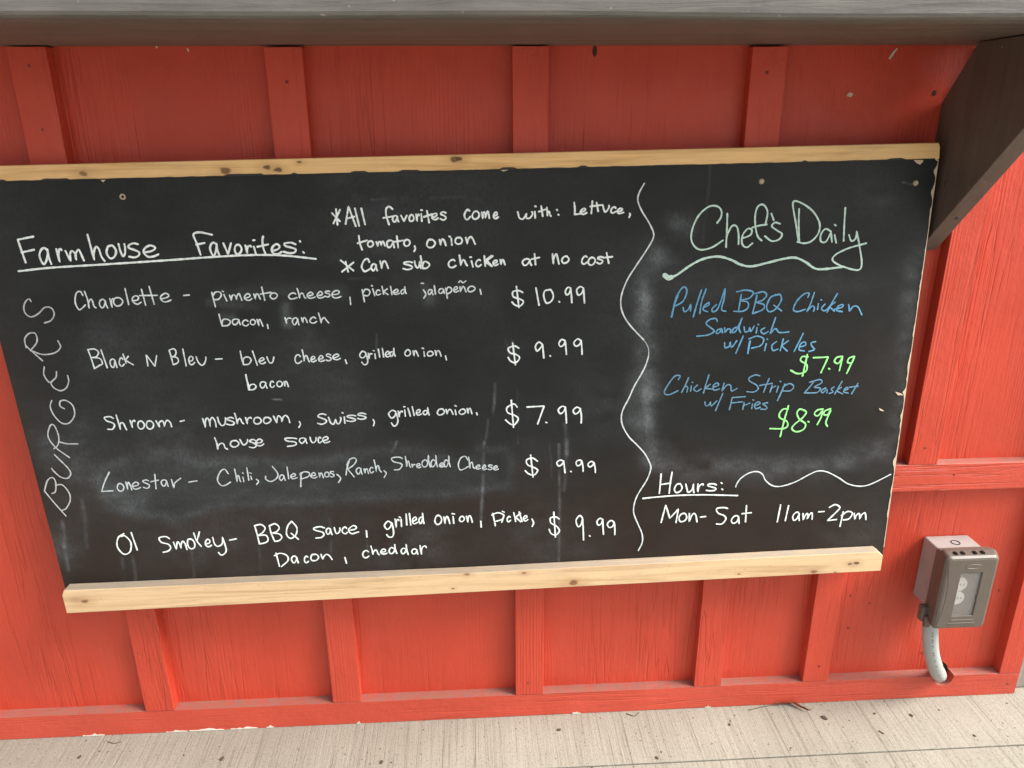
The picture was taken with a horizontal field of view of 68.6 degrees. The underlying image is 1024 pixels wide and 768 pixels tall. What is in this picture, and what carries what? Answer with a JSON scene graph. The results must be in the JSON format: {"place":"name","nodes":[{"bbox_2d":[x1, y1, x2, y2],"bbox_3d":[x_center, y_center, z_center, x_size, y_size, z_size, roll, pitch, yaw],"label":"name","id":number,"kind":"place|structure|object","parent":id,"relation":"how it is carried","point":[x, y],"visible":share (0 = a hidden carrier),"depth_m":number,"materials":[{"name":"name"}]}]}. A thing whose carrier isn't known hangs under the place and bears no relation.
{"place":"outdoors","nodes":[
{"label":"outdoors","id":0,"kind":"place"},
{"bbox_2d":[0,687,1023,767],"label":"sidewalk","id":1,"kind":"structure","parent":0,"point":[928,734],"depth_m":1.23,"materials":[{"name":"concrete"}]},
{"bbox_2d":[0,45,1023,739],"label":"red wall","id":2,"kind":"structure","parent":1,"relation":"on","point":[828,637],"depth_m":1.17,"materials":[{"name":"paint"}]},
{"bbox_2d":[0,143,939,612],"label":"chalkboard","id":3,"kind":"object","parent":2,"relation":"attached to","point":[246,381],"visible":1,"depth_m":1.04,"materials":[{"name":"paint"}]},
{"bbox_2d":[0,0,1023,45],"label":"counter ledge","id":4,"kind":"object","parent":2,"relation":"attached to","point":[426,22],"visible":0.98,"depth_m":0.72,"materials":[{"name":"brown paint"}]},
{"bbox_2d":[913,535,998,627],"bbox_3d":[0.705,0.316,1.208,0.096,0.142,0.082,-1,19,-3],"label":"outlet box","id":5,"kind":"object","parent":2,"relation":"attached to","point":[954,581],"visible":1,"depth_m":1.18,"materials":[{"name":"grey paint"}]},
{"bbox_2d":[926,35,1023,249],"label":"bracket","id":6,"kind":"object","parent":2,"relation":"attached to","point":[980,136],"visible":0.84,"depth_m":0.93,"materials":[{"name":"brown paint"}]},
{"bbox_2d":[67,703,1008,767],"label":"grit","id":7,"kind":"object","parent":1,"relation":"on","point":[558,729],"visible":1,"depth_m":1.23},
{"bbox_2d":[775,701,808,710],"bbox_3d":[0.483,0.552,1.297,0.056,0.005,0.018,5,20,15],"label":"dry leaf","id":8,"kind":"object","parent":1,"relation":"on","point":[792,702],"visible":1,"depth_m":1.30,"materials":[{"name":"brown plant"}]},
{"bbox_2d":[1016,658,1023,686],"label":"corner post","id":9,"kind":"object","parent":1,"relation":"on","point":[1020,682],"visible":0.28,"depth_m":1.33,"materials":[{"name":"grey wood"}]},
{"bbox_2d":[922,621,946,681],"bbox_3d":[0.724,0.441,1.273,0.097,0.178,0.042,-12,22,-29],"label":"conduit","id":10,"kind":"object","parent":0,"point":[931,652],"visible":0.69,"depth_m":1.25,"materials":[{"name":"grey plastic"}]}
]}

